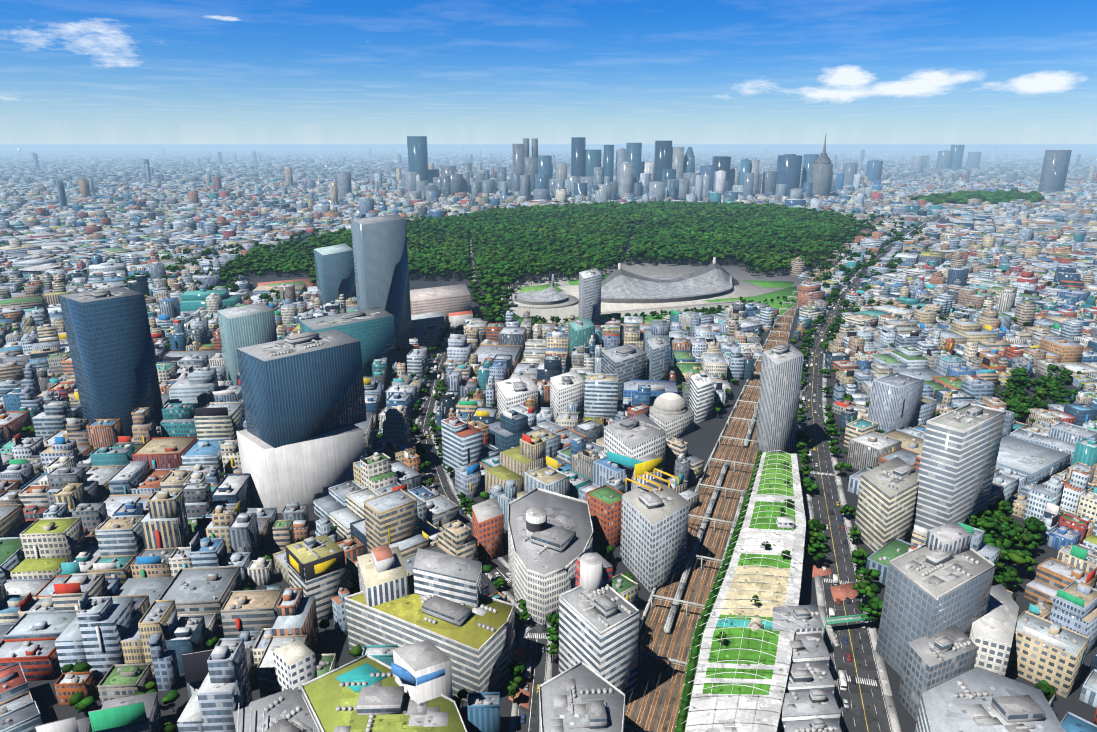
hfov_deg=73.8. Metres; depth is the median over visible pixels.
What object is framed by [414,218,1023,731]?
roads and vehicles
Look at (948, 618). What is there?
high-rise buildings
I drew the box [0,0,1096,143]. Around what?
sky
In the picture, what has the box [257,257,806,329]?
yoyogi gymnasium
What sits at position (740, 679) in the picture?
miyashita park
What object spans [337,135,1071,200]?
shinjuku skyline
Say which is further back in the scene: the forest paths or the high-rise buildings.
the forest paths
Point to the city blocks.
(130, 564)
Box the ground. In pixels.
[0,144,1096,731]
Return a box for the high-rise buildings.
[36,214,1064,731]
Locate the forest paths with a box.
[469,236,632,280]
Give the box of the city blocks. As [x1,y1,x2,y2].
[0,146,1096,731]
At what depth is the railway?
407.31 m
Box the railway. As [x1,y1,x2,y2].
[622,216,884,731]
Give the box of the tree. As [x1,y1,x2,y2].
[0,189,1096,731]
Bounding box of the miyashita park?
[675,450,805,731]

